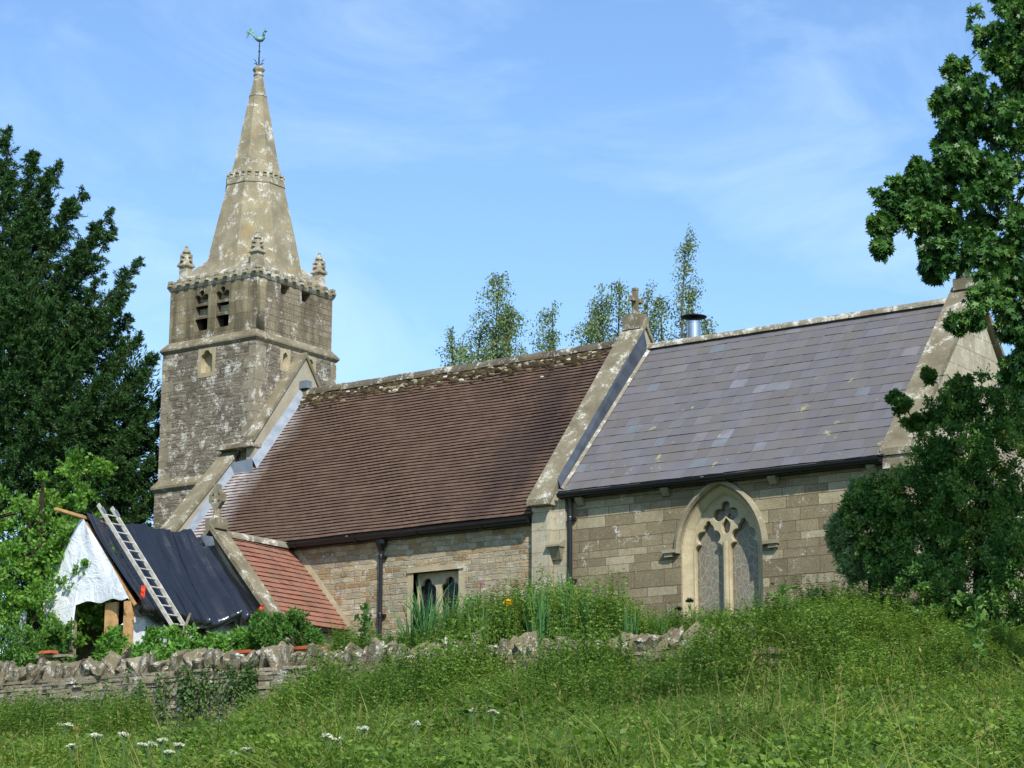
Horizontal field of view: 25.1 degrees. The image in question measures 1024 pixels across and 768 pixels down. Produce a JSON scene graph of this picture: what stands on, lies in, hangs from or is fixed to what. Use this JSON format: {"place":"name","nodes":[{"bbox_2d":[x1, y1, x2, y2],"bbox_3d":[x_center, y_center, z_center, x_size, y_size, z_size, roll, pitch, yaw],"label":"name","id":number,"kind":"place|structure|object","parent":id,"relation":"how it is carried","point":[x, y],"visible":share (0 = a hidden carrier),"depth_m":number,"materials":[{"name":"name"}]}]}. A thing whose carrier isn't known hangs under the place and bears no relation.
{"place":"outdoors","nodes":[
{"label":"outdoors","id":0,"kind":"place"},
{"bbox_2d":[0,563,1023,739],"label":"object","id":1,"kind":"object","parent":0,"point":[848,625],"depth_m":37.33,"materials":[{"name":"green plant"}]},
{"bbox_2d":[0,0,1023,653],"label":"sky","id":2,"kind":"structure","parent":0,"point":[426,150],"materials":[{"name":"blue"}]},
{"bbox_2d":[749,633,1023,685],"bbox_3d":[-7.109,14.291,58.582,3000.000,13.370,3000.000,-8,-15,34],"label":"ground","id":3,"kind":"structure","parent":0,"point":[988,655],"depth_m":35.30,"materials":[{"name":"green plant"}]},
{"bbox_2d":[0,610,81,666],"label":"bush","id":4,"kind":"object","parent":3,"relation":"on","point":[54,639],"visible":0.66,"depth_m":48.08,"materials":[{"name":"green plant"}]},
{"bbox_2d":[0,446,125,666],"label":"hazel bush","id":5,"kind":"object","parent":3,"relation":"on","point":[36,570],"visible":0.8,"depth_m":49.67,"materials":[{"name":"green plant"}]},
{"bbox_2d":[57,722,72,743],"bbox_3d":[-5.155,4.232,26.408,0.231,0.705,0.165,1,-13,-4],"label":"cow parsley","id":6,"kind":"object","parent":3,"relation":"on","point":[68,725],"visible":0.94,"depth_m":26.48,"materials":[{"name":"white plant"}]},
{"bbox_2d":[66,743,77,767],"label":"cow parsley","id":7,"kind":"object","parent":3,"relation":"on","point":[71,746],"visible":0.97,"depth_m":19.43,"materials":[{"name":"white"}]},
{"bbox_2d":[0,123,161,659],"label":"yew tree","id":8,"kind":"object","parent":3,"relation":"on","point":[53,354],"visible":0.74,"depth_m":61.02,"materials":[{"name":"green plant"}]},
{"bbox_2d":[90,732,103,767],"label":"cow parsley","id":9,"kind":"object","parent":3,"relation":"on","point":[96,736],"visible":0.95,"depth_m":20.44,"materials":[{"name":"green"}]},
{"bbox_2d":[118,732,128,767],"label":"cow parsley","id":10,"kind":"object","parent":3,"relation":"on","point":[122,734],"visible":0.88,"depth_m":20.79,"materials":[{"name":"green plant"}]},
{"bbox_2d":[138,741,157,767],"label":"cow parsley","id":11,"kind":"object","parent":3,"relation":"on","point":[149,743],"visible":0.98,"depth_m":19.54,"materials":[{"name":"white plant"}]},
{"bbox_2d":[48,507,247,661],"bbox_3d":[-8.402,4.684,50.412,3.298,3.350,4.692,-8,-15,34],"label":"timber shelter","id":12,"kind":"object","parent":3,"relation":"on","point":[134,626],"visible":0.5,"depth_m":48.84,"materials":[{"name":"brown wood"}]},
{"bbox_2d":[18,518,128,650],"bbox_3d":[-9.315,4.254,49.157,3.355,2.855,0.162,-8,-15,34],"label":"plastic sheet","id":13,"kind":"object","parent":12,"relation":"hanging from","point":[99,581],"visible":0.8,"depth_m":49.14,"materials":[{"name":"white plastic"}]},
{"bbox_2d":[84,512,257,631],"bbox_3d":[-7.977,4.286,50.806,3.629,2.526,4.000,-8,-15,34],"label":"tarpaulin","id":14,"kind":"object","parent":12,"relation":"on","point":[199,582],"visible":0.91,"depth_m":50.46,"materials":[{"name":"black plastic"}]},
{"bbox_2d":[97,503,191,637],"bbox_3d":[-7.856,3.970,49.163,2.580,3.062,0.450,-8,-15,34],"label":"ladder","id":15,"kind":"object","parent":14,"relation":"attached to","point":[105,515],"visible":0.96,"depth_m":49.21,"materials":[{"name":"metal"}]},
{"bbox_2d":[137,585,144,604],"bbox_3d":[-7.891,4.526,48.673,0.263,0.563,0.103,0,-13,0],"label":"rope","id":16,"kind":"object","parent":15,"relation":"attached to","point":[142,590],"visible":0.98,"depth_m":48.67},
{"bbox_2d":[200,535,214,546],"bbox_3d":[-6.922,3.586,52.365,0.020,0.274,0.473,-8,-15,34],"label":"lead sheet","id":17,"kind":"object","parent":14,"relation":"attached to","point":[208,541],"visible":1,"depth_m":52.38,"materials":[{"name":"grey metal"}]},
{"bbox_2d":[158,738,167,767],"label":"cow parsley","id":18,"kind":"object","parent":3,"relation":"on","point":[161,741],"visible":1,"depth_m":19.56,"materials":[{"name":"green"}]},
{"bbox_2d":[163,749,175,767],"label":"cow parsley","id":19,"kind":"object","parent":3,"relation":"on","point":[170,751],"visible":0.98,"depth_m":19.55,"materials":[{"name":"white plant"}]},
{"bbox_2d":[89,622,264,661],"bbox_3d":[-6.864,5.924,47.153,3.511,2.169,2.142,4,-13,-16],"label":"creeper","id":20,"kind":"object","parent":3,"relation":"on","point":[114,642],"visible":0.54,"depth_m":47.26,"materials":[{"name":"green plant"}]},
{"bbox_2d":[181,613,191,635],"bbox_3d":[-6.744,5.011,47.530,0.314,0.562,0.066,-8,-15,34],"label":"stake","id":21,"kind":"object","parent":20,"relation":"on","point":[188,619],"visible":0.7,"depth_m":47.50,"materials":[{"name":"grey wood"}]},
{"bbox_2d":[173,742,184,764],"bbox_3d":[-2.838,3.367,19.546,0.124,0.644,0.110,-8,-15,34],"label":"cow parsley","id":22,"kind":"object","parent":3,"relation":"on","point":[178,748],"visible":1,"depth_m":19.58,"materials":[{"name":"green"}]},
{"bbox_2d":[229,751,236,767],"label":"cow parsley","id":23,"kind":"object","parent":3,"relation":"on","point":[230,753],"visible":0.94,"depth_m":19.63,"materials":[{"name":"white plant"}]},
{"bbox_2d":[239,747,253,766],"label":"cow parsley","id":24,"kind":"object","parent":3,"relation":"on","point":[246,749],"visible":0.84,"depth_m":19.63,"materials":[{"name":"white plant"}]},
{"bbox_2d":[320,733,331,761],"bbox_3d":[-1.581,3.273,19.699,0.112,0.576,0.106,-8,-15,34],"label":"cow parsley","id":25,"kind":"object","parent":3,"relation":"on","point":[326,740],"visible":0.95,"depth_m":19.73,"materials":[{"name":"white plant"}]},
{"bbox_2d":[330,737,342,751],"bbox_3d":[-1.512,3.287,19.704,0.115,0.540,0.100,9,-15,-35],"label":"cow parsley","id":26,"kind":"object","parent":3,"relation":"on","point":[332,739],"visible":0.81,"depth_m":19.74,"materials":[{"name":"green"}]},
{"bbox_2d":[356,725,368,744],"bbox_3d":[-1.274,3.239,19.728,0.125,0.628,0.114,-5,-14,21],"label":"cow parsley","id":27,"kind":"object","parent":3,"relation":"on","point":[363,729],"visible":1,"depth_m":19.77,"materials":[{"name":"white plant"}]},
{"bbox_2d":[354,596,377,647],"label":"tall weed","id":28,"kind":"object","parent":3,"relation":"on","point":[364,623],"visible":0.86,"depth_m":42.37,"materials":[{"name":"green plant"}]},
{"bbox_2d":[0,621,788,732],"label":"dry stone wall","id":29,"kind":"structure","parent":3,"relation":"on","point":[42,675],"depth_m":43.00,"materials":[{"name":"grey stone"}]},
{"bbox_2d":[36,654,73,658],"bbox_3d":[-9.109,5.430,45.877,0.872,0.056,0.200,-8,-15,34],"label":"board","id":30,"kind":"object","parent":29,"relation":"on","point":[56,656],"visible":1,"depth_m":45.79,"materials":[{"name":"grey wood"}]},
{"bbox_2d":[38,650,58,654],"bbox_3d":[-9.233,5.341,45.861,0.360,0.070,0.220,-8,-15,34],"label":"broken tile","id":31,"kind":"object","parent":30,"relation":"on","point":[48,652],"visible":1,"depth_m":45.78,"materials":[{"name":"ceramic"}]},
{"bbox_2d":[102,658,259,731],"bbox_3d":[-6.255,6.019,43.097,4.043,1.653,0.264,-8,-15,34],"label":"ivy","id":32,"kind":"object","parent":29,"relation":"attached to","point":[186,692],"visible":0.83,"depth_m":42.82,"materials":[{"name":"green plant"}]},
{"bbox_2d":[235,649,252,655],"bbox_3d":[-4.993,5.097,43.347,0.424,0.145,0.380,-8,-15,34],"label":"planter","id":33,"kind":"object","parent":29,"relation":"on","point":[246,652],"visible":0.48,"depth_m":43.16,"materials":[{"name":"ceramic"}]},
{"bbox_2d":[294,645,329,651],"bbox_3d":[-4.030,4.963,42.686,1.395,0.145,0.380,-8,-15,34],"label":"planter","id":34,"kind":"object","parent":29,"relation":"on","point":[298,648],"visible":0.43,"depth_m":42.38,"materials":[{"name":"ceramic"}]},
{"bbox_2d":[246,606,325,646],"bbox_3d":[-4.309,4.806,45.020,1.612,1.311,4.200,2,-13,-9],"label":"garden shrub","id":35,"kind":"object","parent":34,"relation":"in","point":[292,626],"visible":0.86,"depth_m":46.24,"materials":[{"name":"green plant"}]},
{"bbox_2d":[386,591,433,645],"bbox_3d":[-1.702,4.351,41.522,1.087,1.321,1.197,8,-15,-32],"label":"iris","id":36,"kind":"object","parent":3,"relation":"on","point":[407,626],"visible":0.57,"depth_m":41.53,"materials":[{"name":"green plant"}]},
{"bbox_2d":[411,720,420,756],"bbox_3d":[-0.820,3.225,19.757,0.086,0.674,0.103,-8,-15,34],"label":"cow parsley","id":37,"kind":"object","parent":3,"relation":"on","point":[417,724],"visible":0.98,"depth_m":19.80,"materials":[{"name":"green"}]},
{"bbox_2d":[401,576,459,642],"bbox_3d":[-1.541,4.207,41.726,1.471,1.648,1.745,0,-13,1],"label":"iris","id":38,"kind":"object","parent":3,"relation":"on","point":[430,619],"visible":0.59,"depth_m":41.37,"materials":[{"name":"green plant"}]},
{"bbox_2d":[427,578,472,637],"bbox_3d":[-1.124,4.139,41.066,1.231,1.461,1.295,-4,-13,18],"label":"iris","id":39,"kind":"object","parent":3,"relation":"on","point":[447,618],"visible":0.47,"depth_m":40.92,"materials":[{"name":"green plant"}]},
{"bbox_2d":[435,326,468,366],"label":"birch tree","id":40,"kind":"object","parent":3,"relation":"on","point":[450,337],"visible":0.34,"depth_m":84.10,"materials":[{"name":"green plant"}]},
{"bbox_2d":[460,594,478,631],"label":"tall weed","id":41,"kind":"object","parent":3,"relation":"on","point":[470,599],"visible":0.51,"depth_m":41.07,"materials":[{"name":"green plant"}]},
{"bbox_2d":[469,708,475,734],"bbox_3d":[-0.396,3.568,22.870,0.089,0.715,0.116,2,-13,-7],"label":"cow parsley","id":42,"kind":"object","parent":3,"relation":"on","point":[472,711],"visible":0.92,"depth_m":22.91,"materials":[{"name":"green plant"}]},
{"bbox_2d":[461,597,500,642],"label":"iris","id":43,"kind":"object","parent":3,"relation":"on","point":[484,624],"visible":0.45,"depth_m":40.51,"materials":[{"name":"green plant"}]},
{"bbox_2d":[443,271,532,365],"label":"birch tree","id":44,"kind":"object","parent":3,"relation":"on","point":[506,325],"visible":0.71,"depth_m":82.23,"materials":[{"name":"green plant"}]},
{"bbox_2d":[488,709,498,752],"bbox_3d":[-0.169,3.330,21.079,0.108,0.706,0.106,10,-16,-37],"label":"cow parsley","id":45,"kind":"object","parent":3,"relation":"on","point":[493,715],"visible":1,"depth_m":21.12,"materials":[{"name":"green"}]},
{"bbox_2d":[498,599,523,640],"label":"iris","id":46,"kind":"object","parent":3,"relation":"on","point":[509,603],"visible":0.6,"depth_m":40.10,"materials":[{"name":"green plant"}]},
{"bbox_2d":[0,638,1023,767],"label":"meadow grass","id":47,"kind":"structure","parent":3,"relation":"on","point":[964,726],"depth_m":21.80,"materials":[{"name":"green plant"}]},
{"bbox_2d":[517,583,552,645],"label":"iris","id":48,"kind":"object","parent":3,"relation":"on","point":[528,623],"visible":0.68,"depth_m":39.94,"materials":[{"name":"green plant"}]},
{"bbox_2d":[521,586,553,641],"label":"iris","id":49,"kind":"object","parent":3,"relation":"on","point":[544,620],"visible":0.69,"depth_m":39.93,"materials":[{"name":"green plant"}]},
{"bbox_2d":[528,300,564,352],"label":"birch tree","id":50,"kind":"object","parent":3,"relation":"on","point":[551,341],"visible":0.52,"depth_m":79.50,"materials":[{"name":"green plant"}]},
{"bbox_2d":[556,567,593,635],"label":"iris","id":51,"kind":"object","parent":3,"relation":"on","point":[566,601],"visible":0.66,"depth_m":39.63,"materials":[{"name":"green plant"}]},
{"bbox_2d":[150,65,1023,649],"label":"church","id":52,"kind":"structure","parent":3,"relation":"on","point":[700,469],"depth_m":52.94,"materials":[{"name":"stone"}]},
{"bbox_2d":[246,28,266,65],"bbox_3d":[-7.084,-9.332,63.827,0.579,1.165,0.293,5,-13,-19],"label":"weathercock","id":53,"kind":"object","parent":52,"relation":"on","point":[257,38],"visible":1,"depth_m":63.88,"materials":[{"name":"green metal"}]},
{"bbox_2d":[406,563,464,634],"bbox_3d":[-1.658,5.122,52.275,1.630,1.965,0.340,-8,-15,34],"label":"window","id":54,"kind":"structure","parent":52,"relation":"in","point":[437,579],"depth_m":52.47,"materials":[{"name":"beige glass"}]},
{"bbox_2d":[662,481,779,618],"bbox_3d":[4.447,3.687,48.297,2.760,3.427,0.470,-8,-15,34],"label":"window","id":55,"kind":"structure","parent":52,"relation":"in","point":[723,540],"depth_m":48.58,"materials":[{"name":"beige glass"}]},
{"bbox_2d":[576,588,608,640],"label":"iris","id":56,"kind":"object","parent":3,"relation":"on","point":[584,612],"visible":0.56,"depth_m":39.28,"materials":[{"name":"green plant"}]},
{"bbox_2d":[565,280,650,345],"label":"birch tree","id":57,"kind":"object","parent":3,"relation":"on","point":[589,331],"visible":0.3,"depth_m":79.30,"materials":[{"name":"green plant"}]},
{"bbox_2d":[623,606,640,634],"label":"iris","id":58,"kind":"object","parent":3,"relation":"on","point":[632,626],"visible":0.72,"depth_m":38.83,"materials":[{"name":"green plant"}]},
{"bbox_2d":[649,614,669,634],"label":"iris","id":59,"kind":"object","parent":3,"relation":"on","point":[664,632],"visible":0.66,"depth_m":38.47,"materials":[{"name":"green plant"}]},
{"bbox_2d":[672,606,682,626],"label":"seed head plant","id":60,"kind":"object","parent":3,"relation":"on","point":[678,608],"visible":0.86,"depth_m":38.80,"materials":[{"name":"green plant"}]},
{"bbox_2d":[639,222,718,341],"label":"birch tree","id":61,"kind":"object","parent":3,"relation":"on","point":[689,299],"visible":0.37,"depth_m":79.28,"materials":[{"name":"green plant"}]},
{"bbox_2d":[684,597,693,629],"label":"seed head plant","id":62,"kind":"object","parent":3,"relation":"on","point":[688,600],"visible":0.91,"depth_m":38.71,"materials":[{"name":"green plant"}]},
{"bbox_2d":[769,576,796,614],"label":"tall weed","id":63,"kind":"object","parent":3,"relation":"on","point":[782,586],"visible":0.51,"depth_m":38.31,"materials":[{"name":"green plant"}]},
{"bbox_2d":[814,588,831,607],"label":"tall weed","id":64,"kind":"object","parent":3,"relation":"on","point":[823,593],"visible":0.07,"depth_m":38.64,"materials":[{"name":"green plant"}]},
{"bbox_2d":[823,474,879,605],"bbox_3d":[6.002,2.899,39.120,1.081,2.755,1.523,-8,-15,34],"label":"bush","id":65,"kind":"object","parent":3,"relation":"on","point":[849,566],"visible":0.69,"depth_m":38.83,"materials":[{"name":"green plant"}]},
{"bbox_2d":[835,363,1023,641],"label":"hedge bush","id":66,"kind":"object","parent":3,"relation":"on","point":[952,528],"visible":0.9,"depth_m":37.92,"materials":[{"name":"green plant"}]},
{"bbox_2d":[865,0,1023,404],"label":"maple tree","id":67,"kind":"object","parent":3,"relation":"on","point":[919,197],"visible":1,"depth_m":35.33,"materials":[{"name":"green plant"}]},
{"bbox_2d":[956,595,990,669],"bbox_3d":[6.817,3.794,33.889,0.443,1.408,0.505,-6,-14,24],"label":"tall weed","id":68,"kind":"object","parent":3,"relation":"on","point":[975,624],"visible":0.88,"depth_m":33.94,"materials":[{"name":"green plant"}]}
]}

